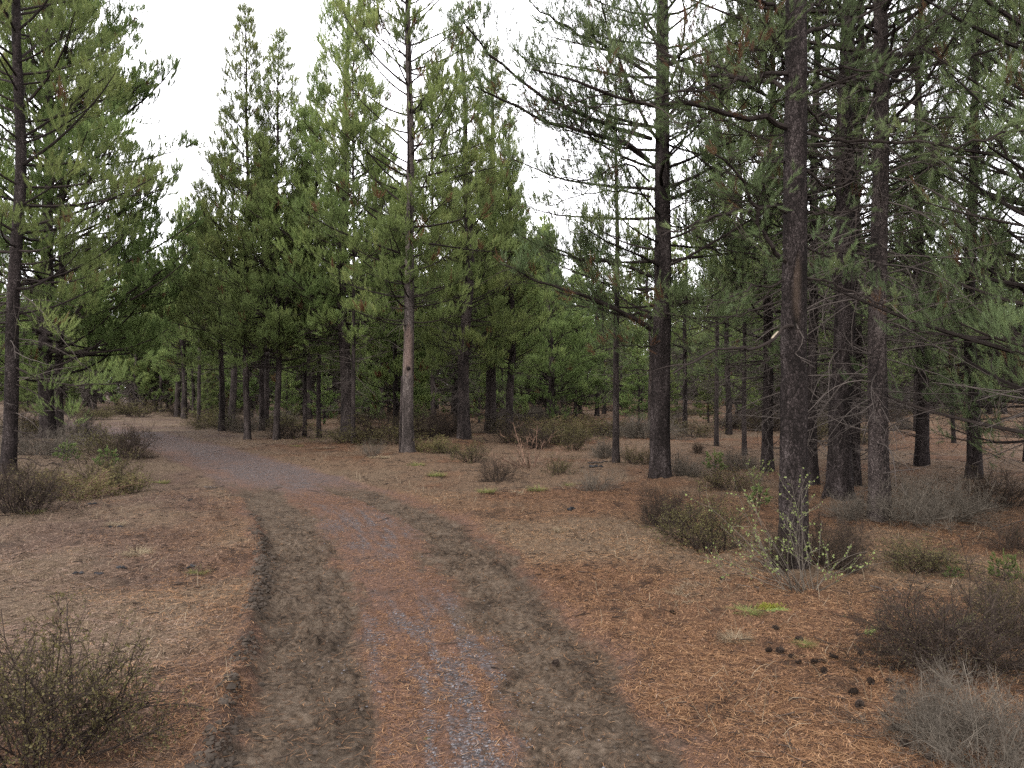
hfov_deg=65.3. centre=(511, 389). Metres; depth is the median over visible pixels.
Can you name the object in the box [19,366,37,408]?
pine tree
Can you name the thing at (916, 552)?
shrub
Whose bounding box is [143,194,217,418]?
pine tree
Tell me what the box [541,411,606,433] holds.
shrub
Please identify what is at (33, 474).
shrub
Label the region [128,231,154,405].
pine tree
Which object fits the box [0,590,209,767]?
shrub
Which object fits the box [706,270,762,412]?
pine tree
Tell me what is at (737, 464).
shrub
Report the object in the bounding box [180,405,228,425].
shrub
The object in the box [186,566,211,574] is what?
grass tuft
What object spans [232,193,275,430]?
pine tree
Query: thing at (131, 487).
shrub
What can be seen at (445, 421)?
shrub
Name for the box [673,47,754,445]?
pine tree
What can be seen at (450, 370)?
pine tree
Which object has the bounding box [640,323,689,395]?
pine tree
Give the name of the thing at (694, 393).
pine tree
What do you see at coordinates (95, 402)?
pine tree
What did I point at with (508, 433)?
shrub
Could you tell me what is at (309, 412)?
pine tree
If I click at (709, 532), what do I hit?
shrub
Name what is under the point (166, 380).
pine tree
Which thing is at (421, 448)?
shrub
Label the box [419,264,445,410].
pine tree
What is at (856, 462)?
pine tree
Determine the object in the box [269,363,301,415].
pine tree
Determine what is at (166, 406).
pine tree
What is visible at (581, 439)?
shrub
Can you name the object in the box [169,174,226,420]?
pine tree
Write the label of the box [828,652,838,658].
pine cone
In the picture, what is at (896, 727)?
pine cone
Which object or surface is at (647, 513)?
shrub
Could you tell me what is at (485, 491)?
grass tuft
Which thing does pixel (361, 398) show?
pine tree
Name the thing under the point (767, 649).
pine cone
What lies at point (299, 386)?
pine tree
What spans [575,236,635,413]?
pine tree
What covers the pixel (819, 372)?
pine tree
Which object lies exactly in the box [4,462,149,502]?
shrub
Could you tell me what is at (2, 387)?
pine tree
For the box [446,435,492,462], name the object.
shrub
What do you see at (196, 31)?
sky
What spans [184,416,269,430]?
shrub
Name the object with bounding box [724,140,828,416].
pine tree
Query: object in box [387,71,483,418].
pine tree
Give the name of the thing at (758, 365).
pine tree
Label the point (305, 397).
pine tree
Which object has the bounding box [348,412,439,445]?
shrub
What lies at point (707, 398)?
pine tree
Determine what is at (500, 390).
pine tree
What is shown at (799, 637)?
pine cone
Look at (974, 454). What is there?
pine tree
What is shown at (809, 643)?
grass tuft
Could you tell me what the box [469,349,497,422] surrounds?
pine tree
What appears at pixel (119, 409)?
shrub
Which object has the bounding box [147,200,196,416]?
pine tree
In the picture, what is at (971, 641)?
shrub
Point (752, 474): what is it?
currant bush
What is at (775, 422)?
shrub
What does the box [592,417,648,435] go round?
shrub
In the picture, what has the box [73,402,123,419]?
shrub
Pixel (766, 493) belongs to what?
pine seedling
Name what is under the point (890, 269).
pine tree
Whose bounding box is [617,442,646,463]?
shrub
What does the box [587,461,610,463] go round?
fallen branch
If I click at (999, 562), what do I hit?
pine seedling
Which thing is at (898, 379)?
pine tree
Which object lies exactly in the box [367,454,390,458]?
grass tuft
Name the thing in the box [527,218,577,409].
pine tree
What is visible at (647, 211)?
pine tree
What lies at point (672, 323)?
pine tree
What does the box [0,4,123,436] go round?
pine tree
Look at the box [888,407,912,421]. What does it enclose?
shrub
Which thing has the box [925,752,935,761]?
pine cone
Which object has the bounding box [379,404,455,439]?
shrub
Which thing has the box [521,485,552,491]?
grass tuft
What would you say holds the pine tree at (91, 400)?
on the ground
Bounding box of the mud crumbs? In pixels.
[184,513,681,767]
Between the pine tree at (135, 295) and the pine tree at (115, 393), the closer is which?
the pine tree at (135, 295)
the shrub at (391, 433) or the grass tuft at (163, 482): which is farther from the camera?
the shrub at (391, 433)
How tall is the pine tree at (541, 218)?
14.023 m
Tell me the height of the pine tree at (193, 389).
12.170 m
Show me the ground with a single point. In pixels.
(352, 461)
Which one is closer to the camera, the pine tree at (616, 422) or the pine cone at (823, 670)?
the pine cone at (823, 670)
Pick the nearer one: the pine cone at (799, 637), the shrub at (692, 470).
the pine cone at (799, 637)
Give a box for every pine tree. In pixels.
[0,0,177,475]
[0,0,215,438]
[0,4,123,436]
[0,266,28,397]
[4,276,78,398]
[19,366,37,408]
[22,259,72,393]
[30,245,88,401]
[64,230,116,410]
[65,374,81,407]
[67,302,104,406]
[71,252,116,408]
[92,258,164,404]
[97,380,111,402]
[98,274,125,404]
[112,265,161,409]
[116,249,181,410]
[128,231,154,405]
[133,283,181,411]
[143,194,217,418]
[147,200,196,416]
[151,312,174,408]
[153,215,253,408]
[154,0,332,439]
[160,212,225,417]
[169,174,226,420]
[172,118,259,430]
[186,142,258,420]
[186,268,255,407]
[189,25,351,439]
[189,362,218,420]
[213,260,283,416]
[215,258,258,411]
[218,228,311,403]
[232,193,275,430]
[233,141,282,427]
[238,0,428,439]
[264,99,358,436]
[269,311,335,414]
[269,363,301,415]
[274,327,313,409]
[275,165,339,418]
[281,83,349,437]
[289,182,371,417]
[290,13,417,442]
[292,0,522,452]
[307,354,339,423]
[311,280,340,406]
[332,245,392,411]
[336,149,422,412]
[350,179,441,427]
[355,229,402,411]
[355,346,386,420]
[371,218,422,408]
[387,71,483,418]
[390,22,531,439]
[402,188,497,413]
[414,137,502,425]
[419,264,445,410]
[420,271,450,408]
[431,0,838,478]
[436,290,506,406]
[439,33,548,433]
[442,163,532,408]
[450,175,556,415]
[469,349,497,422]
[471,112,556,431]
[484,222,612,420]
[503,0,1023,570]
[520,213,577,402]
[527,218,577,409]
[533,268,630,417]
[553,243,612,413]
[557,213,629,415]
[565,30,673,462]
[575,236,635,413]
[588,284,613,401]
[605,290,631,405]
[605,290,641,408]
[619,172,686,430]
[619,281,642,401]
[619,340,648,420]
[624,223,691,391]
[626,150,740,428]
[634,278,653,400]
[635,297,652,402]
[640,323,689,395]
[642,266,687,393]
[649,0,889,471]
[652,0,972,484]
[666,0,1023,500]
[670,239,704,404]
[670,361,681,413]
[671,270,701,403]
[673,1,783,455]
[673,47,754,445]
[673,108,779,434]
[673,322,705,399]
[678,0,1023,521]
[678,304,712,404]
[687,229,734,408]
[692,304,719,399]
[692,349,723,422]
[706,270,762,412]
[712,208,758,415]
[713,85,834,418]
[714,0,1023,485]
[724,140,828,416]
[752,246,777,412]
[807,0,1023,528]
[807,166,887,420]
[807,203,834,421]
[818,0,1023,466]
[818,15,949,431]
[861,251,893,405]
[862,261,929,410]
[863,0,1023,479]
[867,106,963,430]
[887,0,1023,468]
[887,201,935,419]
[909,250,956,408]
[911,306,963,406]
[928,240,963,411]
[929,288,980,442]
[940,5,1023,461]
[956,208,1009,412]
[956,221,1023,413]
[962,235,1013,413]
[1010,273,1023,397]
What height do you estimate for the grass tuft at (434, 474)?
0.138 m
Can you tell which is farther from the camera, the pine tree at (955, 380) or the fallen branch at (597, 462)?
the pine tree at (955, 380)
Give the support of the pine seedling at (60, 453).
on the ground
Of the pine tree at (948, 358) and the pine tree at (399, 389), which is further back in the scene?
the pine tree at (399, 389)
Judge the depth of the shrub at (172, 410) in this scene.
47.12 m
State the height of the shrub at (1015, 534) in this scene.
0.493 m
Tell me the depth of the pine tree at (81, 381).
72.79 m
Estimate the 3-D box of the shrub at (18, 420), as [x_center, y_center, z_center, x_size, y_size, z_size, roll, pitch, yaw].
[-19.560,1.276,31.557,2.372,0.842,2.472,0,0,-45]
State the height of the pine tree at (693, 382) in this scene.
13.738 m
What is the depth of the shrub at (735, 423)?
32.59 m
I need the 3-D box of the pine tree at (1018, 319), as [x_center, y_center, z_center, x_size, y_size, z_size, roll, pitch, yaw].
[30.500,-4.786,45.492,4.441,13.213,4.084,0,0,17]
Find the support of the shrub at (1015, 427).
on the ground
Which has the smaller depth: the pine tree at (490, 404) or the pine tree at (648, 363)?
the pine tree at (490, 404)
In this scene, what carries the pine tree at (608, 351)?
on the ground
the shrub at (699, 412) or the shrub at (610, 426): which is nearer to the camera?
the shrub at (610, 426)
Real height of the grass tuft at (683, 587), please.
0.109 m
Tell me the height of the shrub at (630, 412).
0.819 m
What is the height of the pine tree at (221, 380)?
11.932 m
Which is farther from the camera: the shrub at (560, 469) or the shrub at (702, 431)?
the shrub at (702, 431)
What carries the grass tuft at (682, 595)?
on the ground
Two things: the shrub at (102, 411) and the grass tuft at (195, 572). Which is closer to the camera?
the grass tuft at (195, 572)
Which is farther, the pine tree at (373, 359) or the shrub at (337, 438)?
the pine tree at (373, 359)
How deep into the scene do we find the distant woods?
110.20 m
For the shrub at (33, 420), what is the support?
on the ground
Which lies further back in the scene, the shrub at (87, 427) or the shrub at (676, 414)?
the shrub at (676, 414)
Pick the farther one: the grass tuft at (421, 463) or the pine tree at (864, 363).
the pine tree at (864, 363)
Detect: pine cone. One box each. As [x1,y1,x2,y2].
[551,659,558,665]
[765,647,771,651]
[775,646,784,653]
[788,653,796,658]
[794,635,803,641]
[811,658,818,663]
[820,667,827,673]
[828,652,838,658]
[848,666,857,672]
[848,687,858,694]
[855,699,864,708]
[867,677,874,684]
[890,665,899,672]
[891,722,900,729]
[900,739,910,747]
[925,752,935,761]
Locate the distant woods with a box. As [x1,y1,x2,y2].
[0,287,1015,401]
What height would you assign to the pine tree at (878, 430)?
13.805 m
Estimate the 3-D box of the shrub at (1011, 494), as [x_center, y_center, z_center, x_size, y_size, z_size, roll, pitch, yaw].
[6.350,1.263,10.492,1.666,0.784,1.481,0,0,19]
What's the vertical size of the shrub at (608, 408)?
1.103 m
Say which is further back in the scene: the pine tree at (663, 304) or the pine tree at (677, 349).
the pine tree at (677, 349)
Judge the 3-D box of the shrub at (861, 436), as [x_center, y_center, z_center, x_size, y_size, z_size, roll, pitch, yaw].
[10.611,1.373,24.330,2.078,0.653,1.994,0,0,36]
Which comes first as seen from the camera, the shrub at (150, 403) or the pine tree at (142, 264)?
the shrub at (150, 403)
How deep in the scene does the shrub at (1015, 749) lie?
3.38 m
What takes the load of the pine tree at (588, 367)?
on the ground
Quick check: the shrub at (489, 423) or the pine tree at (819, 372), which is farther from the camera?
the pine tree at (819, 372)
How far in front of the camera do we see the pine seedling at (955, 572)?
6.85 m
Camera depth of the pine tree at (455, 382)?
31.25 m
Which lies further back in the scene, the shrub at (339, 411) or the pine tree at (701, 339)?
the pine tree at (701, 339)
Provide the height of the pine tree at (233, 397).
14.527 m
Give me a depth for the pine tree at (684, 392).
33.18 m
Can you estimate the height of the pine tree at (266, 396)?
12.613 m
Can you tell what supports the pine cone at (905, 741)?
on the ground
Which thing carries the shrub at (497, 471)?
on the ground
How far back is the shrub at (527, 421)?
28.18 m
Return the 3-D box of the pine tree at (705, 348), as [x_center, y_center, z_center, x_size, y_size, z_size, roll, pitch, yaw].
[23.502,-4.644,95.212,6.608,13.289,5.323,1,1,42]
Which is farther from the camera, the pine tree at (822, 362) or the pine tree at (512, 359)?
the pine tree at (822, 362)
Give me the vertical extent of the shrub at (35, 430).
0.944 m
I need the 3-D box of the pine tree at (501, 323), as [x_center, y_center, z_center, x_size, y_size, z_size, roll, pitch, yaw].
[-1.623,-4.878,24.935,4.276,13.373,4.226,0,0,-14]
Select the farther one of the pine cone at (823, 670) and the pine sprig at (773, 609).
the pine sprig at (773, 609)
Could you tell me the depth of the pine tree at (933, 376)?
53.30 m
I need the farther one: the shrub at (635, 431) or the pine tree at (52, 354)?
the pine tree at (52, 354)
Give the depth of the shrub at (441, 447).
20.20 m
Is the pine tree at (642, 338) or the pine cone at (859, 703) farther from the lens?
the pine tree at (642, 338)
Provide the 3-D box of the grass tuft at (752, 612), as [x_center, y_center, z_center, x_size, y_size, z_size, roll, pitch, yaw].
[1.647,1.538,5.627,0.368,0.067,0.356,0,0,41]
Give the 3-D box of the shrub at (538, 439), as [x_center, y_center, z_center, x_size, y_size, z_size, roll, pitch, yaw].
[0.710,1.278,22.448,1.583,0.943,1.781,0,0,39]
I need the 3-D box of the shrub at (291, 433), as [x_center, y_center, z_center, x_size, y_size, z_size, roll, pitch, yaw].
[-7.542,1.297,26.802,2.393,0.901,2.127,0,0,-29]
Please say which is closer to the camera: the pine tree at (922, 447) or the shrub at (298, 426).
the pine tree at (922, 447)
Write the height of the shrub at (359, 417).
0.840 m
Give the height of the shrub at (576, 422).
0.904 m
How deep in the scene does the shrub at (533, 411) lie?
40.91 m
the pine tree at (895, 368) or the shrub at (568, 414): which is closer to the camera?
the shrub at (568, 414)
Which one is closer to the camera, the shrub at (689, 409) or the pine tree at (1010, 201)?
the pine tree at (1010, 201)
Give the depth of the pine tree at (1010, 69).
8.79 m
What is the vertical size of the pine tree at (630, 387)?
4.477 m
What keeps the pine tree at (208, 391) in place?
on the ground
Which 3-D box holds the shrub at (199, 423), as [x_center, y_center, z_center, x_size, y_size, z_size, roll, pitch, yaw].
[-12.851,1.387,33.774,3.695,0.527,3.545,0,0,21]
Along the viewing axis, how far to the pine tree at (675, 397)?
43.69 m
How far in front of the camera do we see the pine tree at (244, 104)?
25.11 m
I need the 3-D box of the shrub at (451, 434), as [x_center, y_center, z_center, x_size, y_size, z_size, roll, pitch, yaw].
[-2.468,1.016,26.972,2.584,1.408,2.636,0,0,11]
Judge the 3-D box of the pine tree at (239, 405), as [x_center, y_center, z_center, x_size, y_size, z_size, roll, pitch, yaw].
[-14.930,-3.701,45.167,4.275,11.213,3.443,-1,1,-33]
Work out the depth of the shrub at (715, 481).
12.48 m
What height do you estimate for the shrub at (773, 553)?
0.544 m
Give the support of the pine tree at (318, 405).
on the ground
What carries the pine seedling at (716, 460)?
on the ground
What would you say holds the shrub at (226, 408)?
on the ground
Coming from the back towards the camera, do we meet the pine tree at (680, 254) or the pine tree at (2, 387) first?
the pine tree at (680, 254)
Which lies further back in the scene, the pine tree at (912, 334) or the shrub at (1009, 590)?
the pine tree at (912, 334)
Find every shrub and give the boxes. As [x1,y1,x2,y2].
[0,407,78,434]
[0,412,38,438]
[0,413,38,430]
[0,419,101,458]
[0,453,105,518]
[0,457,91,496]
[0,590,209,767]
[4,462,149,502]
[19,404,38,411]
[57,407,110,436]
[57,422,116,445]
[62,443,152,484]
[66,416,146,455]
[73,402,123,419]
[78,405,159,460]
[85,406,114,416]
[95,394,171,416]
[101,405,134,414]
[104,464,158,494]
[145,399,158,407]
[157,402,191,416]
[163,418,253,428]
[176,405,239,420]
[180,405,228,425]
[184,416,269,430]
[196,405,243,414]
[211,404,267,432]
[252,407,310,425]
[254,408,314,424]
[256,417,314,438]
[258,418,334,429]
[290,419,394,445]
[326,397,399,439]
[328,404,357,414]
[336,411,376,423]
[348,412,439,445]
[356,439,388,456]
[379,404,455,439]
[393,409,484,434]
[397,406,456,434]
[413,404,476,437]
[413,433,471,453]
[427,434,467,454]
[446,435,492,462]
[469,417,549,443]
[471,408,524,433]
[473,422,582,469]
[474,449,522,481]
[481,403,545,433]
[496,421,586,444]
[510,421,557,449]
[514,407,546,420]
[515,418,621,445]
[522,413,603,436]
[526,403,589,419]
[530,406,560,420]
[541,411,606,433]
[541,452,581,475]
[548,419,595,450]
[560,409,601,425]
[563,462,625,491]
[565,412,639,436]
[584,435,627,458]
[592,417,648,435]
[593,408,704,440]
[594,401,622,411]
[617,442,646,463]
[619,407,641,415]
[623,471,705,528]
[637,441,649,464]
[639,481,773,558]
[643,414,687,425]
[670,404,702,416]
[670,408,682,418]
[670,413,739,437]
[671,448,714,477]
[673,402,704,414]
[688,408,720,415]
[689,441,705,453]
[693,461,767,492]
[712,416,753,428]
[713,445,760,468]
[720,406,779,427]
[733,407,779,432]
[733,415,779,430]
[744,513,814,573]
[806,489,879,577]
[817,417,827,444]
[818,648,1023,767]
[820,484,879,522]
[823,531,1023,700]
[841,461,967,534]
[851,530,986,577]
[860,426,894,444]
[863,650,1005,760]
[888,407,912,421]
[890,415,912,429]
[892,464,1022,532]
[933,456,1023,512]
[939,413,1014,432]
[954,511,1023,553]
[955,550,1023,649]
[994,422,1023,437]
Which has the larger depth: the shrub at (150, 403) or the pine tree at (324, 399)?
the shrub at (150, 403)
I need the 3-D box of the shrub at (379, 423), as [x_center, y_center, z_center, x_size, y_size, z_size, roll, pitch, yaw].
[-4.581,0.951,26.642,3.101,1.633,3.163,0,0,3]
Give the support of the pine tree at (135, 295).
on the ground
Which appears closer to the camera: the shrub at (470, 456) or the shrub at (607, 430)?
the shrub at (470, 456)
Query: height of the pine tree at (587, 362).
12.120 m
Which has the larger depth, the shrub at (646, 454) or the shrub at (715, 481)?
the shrub at (646, 454)
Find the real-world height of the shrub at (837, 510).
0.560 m
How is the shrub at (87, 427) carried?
on the ground
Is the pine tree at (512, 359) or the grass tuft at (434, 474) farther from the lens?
the pine tree at (512, 359)
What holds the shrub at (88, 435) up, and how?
on the ground
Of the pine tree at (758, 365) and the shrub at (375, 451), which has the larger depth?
the pine tree at (758, 365)
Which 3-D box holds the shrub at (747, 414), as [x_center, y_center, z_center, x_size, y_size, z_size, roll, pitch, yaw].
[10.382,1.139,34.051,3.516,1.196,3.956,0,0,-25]
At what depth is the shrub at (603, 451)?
19.17 m
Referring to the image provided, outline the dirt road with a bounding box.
[18,415,718,767]
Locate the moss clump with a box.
[754,602,790,611]
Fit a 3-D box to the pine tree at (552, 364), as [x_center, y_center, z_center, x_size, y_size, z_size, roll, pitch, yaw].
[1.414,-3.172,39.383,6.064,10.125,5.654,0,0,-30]
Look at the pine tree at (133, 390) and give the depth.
58.38 m
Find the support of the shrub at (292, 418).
on the ground
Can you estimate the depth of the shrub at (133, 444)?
18.31 m
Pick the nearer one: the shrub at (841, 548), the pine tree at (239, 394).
the shrub at (841, 548)
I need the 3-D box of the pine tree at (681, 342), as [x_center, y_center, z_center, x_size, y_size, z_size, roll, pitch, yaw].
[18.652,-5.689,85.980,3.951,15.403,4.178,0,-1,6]
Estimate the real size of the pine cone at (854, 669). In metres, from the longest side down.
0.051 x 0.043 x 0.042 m
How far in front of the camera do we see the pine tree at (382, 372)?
31.13 m
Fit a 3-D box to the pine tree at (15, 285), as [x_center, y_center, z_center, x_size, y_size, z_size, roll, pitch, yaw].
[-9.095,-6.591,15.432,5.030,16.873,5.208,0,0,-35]
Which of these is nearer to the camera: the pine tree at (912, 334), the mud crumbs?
the mud crumbs
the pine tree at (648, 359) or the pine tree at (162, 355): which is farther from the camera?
the pine tree at (648, 359)
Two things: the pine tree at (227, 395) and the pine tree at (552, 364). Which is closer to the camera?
the pine tree at (552, 364)
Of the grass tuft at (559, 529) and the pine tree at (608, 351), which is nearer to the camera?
the grass tuft at (559, 529)
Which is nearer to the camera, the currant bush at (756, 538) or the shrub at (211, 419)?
the currant bush at (756, 538)
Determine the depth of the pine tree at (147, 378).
58.10 m
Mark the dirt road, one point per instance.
(238, 478)
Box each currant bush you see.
[685,467,893,593]
[746,457,775,490]
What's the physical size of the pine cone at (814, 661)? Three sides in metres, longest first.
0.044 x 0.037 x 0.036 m
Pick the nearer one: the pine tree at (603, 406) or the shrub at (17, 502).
the shrub at (17, 502)
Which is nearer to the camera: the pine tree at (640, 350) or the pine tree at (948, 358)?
the pine tree at (948, 358)
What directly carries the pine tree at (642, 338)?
on the ground
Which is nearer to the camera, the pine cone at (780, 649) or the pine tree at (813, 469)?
the pine cone at (780, 649)
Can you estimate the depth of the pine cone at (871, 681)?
4.31 m
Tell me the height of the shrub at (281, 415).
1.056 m
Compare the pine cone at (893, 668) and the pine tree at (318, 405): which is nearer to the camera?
the pine cone at (893, 668)
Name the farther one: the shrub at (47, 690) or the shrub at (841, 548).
the shrub at (841, 548)
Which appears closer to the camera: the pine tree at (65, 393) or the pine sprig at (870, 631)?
the pine sprig at (870, 631)
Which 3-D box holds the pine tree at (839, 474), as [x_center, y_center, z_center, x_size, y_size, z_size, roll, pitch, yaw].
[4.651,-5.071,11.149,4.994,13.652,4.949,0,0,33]
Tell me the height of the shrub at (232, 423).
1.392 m
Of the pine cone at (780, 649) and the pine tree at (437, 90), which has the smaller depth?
the pine cone at (780, 649)
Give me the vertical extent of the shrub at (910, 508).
0.863 m
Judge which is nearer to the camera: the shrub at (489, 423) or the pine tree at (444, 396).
the shrub at (489, 423)
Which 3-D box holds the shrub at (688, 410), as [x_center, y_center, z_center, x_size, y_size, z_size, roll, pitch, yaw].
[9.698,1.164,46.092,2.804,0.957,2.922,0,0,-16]
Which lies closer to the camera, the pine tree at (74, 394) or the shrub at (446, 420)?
the shrub at (446, 420)
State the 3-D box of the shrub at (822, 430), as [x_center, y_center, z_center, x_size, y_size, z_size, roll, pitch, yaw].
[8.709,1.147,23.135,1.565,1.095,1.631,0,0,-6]
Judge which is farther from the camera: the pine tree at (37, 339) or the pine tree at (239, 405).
the pine tree at (37, 339)
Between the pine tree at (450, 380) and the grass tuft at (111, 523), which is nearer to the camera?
the grass tuft at (111, 523)
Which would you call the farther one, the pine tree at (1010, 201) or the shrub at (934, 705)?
the pine tree at (1010, 201)
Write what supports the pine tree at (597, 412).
on the ground
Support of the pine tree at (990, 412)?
on the ground
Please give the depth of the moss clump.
5.77 m
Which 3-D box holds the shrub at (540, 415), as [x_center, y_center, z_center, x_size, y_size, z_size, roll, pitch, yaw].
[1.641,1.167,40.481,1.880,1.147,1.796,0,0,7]
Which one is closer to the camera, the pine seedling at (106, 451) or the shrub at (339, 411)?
the pine seedling at (106, 451)
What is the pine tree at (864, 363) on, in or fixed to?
on the ground
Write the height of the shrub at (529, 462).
0.953 m
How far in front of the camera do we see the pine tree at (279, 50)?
24.72 m
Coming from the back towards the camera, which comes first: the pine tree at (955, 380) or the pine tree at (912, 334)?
the pine tree at (955, 380)
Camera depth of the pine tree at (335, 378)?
59.19 m
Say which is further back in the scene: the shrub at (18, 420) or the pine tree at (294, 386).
the pine tree at (294, 386)
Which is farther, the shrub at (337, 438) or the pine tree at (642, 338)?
the pine tree at (642, 338)
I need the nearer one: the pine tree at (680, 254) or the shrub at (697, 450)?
the shrub at (697, 450)
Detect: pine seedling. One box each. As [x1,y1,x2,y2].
[52,439,82,462]
[91,446,120,467]
[702,448,728,471]
[746,482,772,505]
[944,565,963,578]
[986,549,1023,581]
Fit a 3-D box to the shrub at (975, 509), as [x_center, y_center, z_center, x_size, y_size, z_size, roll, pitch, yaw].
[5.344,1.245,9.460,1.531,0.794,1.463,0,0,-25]
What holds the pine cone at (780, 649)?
on the ground
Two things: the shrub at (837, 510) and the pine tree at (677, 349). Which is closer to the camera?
the shrub at (837, 510)
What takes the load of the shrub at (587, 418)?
on the ground
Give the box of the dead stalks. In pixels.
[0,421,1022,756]
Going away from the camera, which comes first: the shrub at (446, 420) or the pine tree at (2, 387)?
the shrub at (446, 420)
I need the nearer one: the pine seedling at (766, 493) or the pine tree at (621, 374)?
the pine seedling at (766, 493)
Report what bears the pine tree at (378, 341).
on the ground
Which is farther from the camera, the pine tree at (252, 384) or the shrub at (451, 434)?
the pine tree at (252, 384)
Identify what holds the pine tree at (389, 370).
on the ground
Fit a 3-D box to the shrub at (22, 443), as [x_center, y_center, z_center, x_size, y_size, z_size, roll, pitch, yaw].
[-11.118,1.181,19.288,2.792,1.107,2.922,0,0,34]
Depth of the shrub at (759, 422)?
31.32 m
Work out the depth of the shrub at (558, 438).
23.51 m
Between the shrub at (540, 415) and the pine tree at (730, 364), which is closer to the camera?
the shrub at (540, 415)
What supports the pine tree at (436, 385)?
on the ground
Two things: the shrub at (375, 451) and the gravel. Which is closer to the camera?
the gravel
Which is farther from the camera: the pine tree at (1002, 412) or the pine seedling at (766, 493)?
the pine tree at (1002, 412)
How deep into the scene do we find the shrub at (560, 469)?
14.93 m
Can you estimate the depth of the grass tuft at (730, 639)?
5.12 m
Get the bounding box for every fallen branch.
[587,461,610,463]
[870,584,902,595]
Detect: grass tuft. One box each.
[96,518,128,525]
[118,545,155,556]
[150,477,171,483]
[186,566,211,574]
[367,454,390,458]
[405,460,426,465]
[428,469,448,476]
[475,485,498,492]
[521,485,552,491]
[549,526,572,532]
[664,586,710,603]
[670,576,744,598]
[713,625,757,647]
[728,601,762,616]
[788,638,818,647]
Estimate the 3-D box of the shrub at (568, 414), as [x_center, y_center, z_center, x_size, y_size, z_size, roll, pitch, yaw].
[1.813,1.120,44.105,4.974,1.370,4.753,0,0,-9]
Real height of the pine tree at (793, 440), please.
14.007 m
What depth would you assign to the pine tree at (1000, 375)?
56.12 m
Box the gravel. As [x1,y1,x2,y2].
[195,497,725,767]
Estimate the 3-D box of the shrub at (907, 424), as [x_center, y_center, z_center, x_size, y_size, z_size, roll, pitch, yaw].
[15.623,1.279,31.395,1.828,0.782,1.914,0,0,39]
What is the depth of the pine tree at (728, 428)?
29.68 m
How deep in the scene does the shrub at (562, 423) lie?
23.93 m
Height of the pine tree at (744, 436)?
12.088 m
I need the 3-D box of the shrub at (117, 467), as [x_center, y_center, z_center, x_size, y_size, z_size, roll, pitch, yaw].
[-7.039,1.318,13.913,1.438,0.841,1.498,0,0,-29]
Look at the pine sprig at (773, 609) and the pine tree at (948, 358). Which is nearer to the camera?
the pine sprig at (773, 609)
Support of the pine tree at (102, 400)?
on the ground
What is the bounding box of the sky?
[0,0,1023,384]
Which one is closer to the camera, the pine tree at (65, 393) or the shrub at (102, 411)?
the shrub at (102, 411)
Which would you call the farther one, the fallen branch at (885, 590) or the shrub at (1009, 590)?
the fallen branch at (885, 590)
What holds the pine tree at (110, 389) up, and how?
on the ground
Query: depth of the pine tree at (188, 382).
54.30 m
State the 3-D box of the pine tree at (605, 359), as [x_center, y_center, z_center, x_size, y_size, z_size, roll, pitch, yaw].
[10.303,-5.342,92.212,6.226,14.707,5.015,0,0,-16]
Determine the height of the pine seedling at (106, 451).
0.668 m
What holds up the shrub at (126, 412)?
on the ground
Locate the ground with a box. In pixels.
[0,395,1023,767]
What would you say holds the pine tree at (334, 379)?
on the ground
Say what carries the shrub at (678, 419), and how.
on the ground
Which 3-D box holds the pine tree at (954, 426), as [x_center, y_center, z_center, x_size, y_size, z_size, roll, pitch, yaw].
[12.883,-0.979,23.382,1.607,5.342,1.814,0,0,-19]
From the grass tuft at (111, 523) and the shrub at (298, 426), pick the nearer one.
the grass tuft at (111, 523)
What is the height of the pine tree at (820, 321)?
13.888 m
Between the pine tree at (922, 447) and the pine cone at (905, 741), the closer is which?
the pine cone at (905, 741)
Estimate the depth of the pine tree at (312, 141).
24.58 m
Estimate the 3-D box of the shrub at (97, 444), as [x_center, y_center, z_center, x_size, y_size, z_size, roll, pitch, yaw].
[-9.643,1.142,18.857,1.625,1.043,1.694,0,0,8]
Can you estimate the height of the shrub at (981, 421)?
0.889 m
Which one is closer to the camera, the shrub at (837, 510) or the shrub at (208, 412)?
the shrub at (837, 510)
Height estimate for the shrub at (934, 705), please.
0.402 m
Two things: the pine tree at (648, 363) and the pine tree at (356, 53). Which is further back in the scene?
the pine tree at (648, 363)
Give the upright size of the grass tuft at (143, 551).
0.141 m
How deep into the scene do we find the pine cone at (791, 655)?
4.69 m
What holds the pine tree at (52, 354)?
on the ground
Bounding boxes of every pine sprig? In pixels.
[761,607,787,611]
[856,626,875,636]
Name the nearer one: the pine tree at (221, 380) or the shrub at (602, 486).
the shrub at (602, 486)
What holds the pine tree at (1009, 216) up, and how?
on the ground
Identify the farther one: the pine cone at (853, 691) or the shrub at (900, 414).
the shrub at (900, 414)
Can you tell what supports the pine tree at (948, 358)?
on the ground
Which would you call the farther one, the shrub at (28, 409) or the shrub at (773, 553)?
the shrub at (28, 409)
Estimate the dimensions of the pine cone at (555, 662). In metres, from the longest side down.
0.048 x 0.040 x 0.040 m

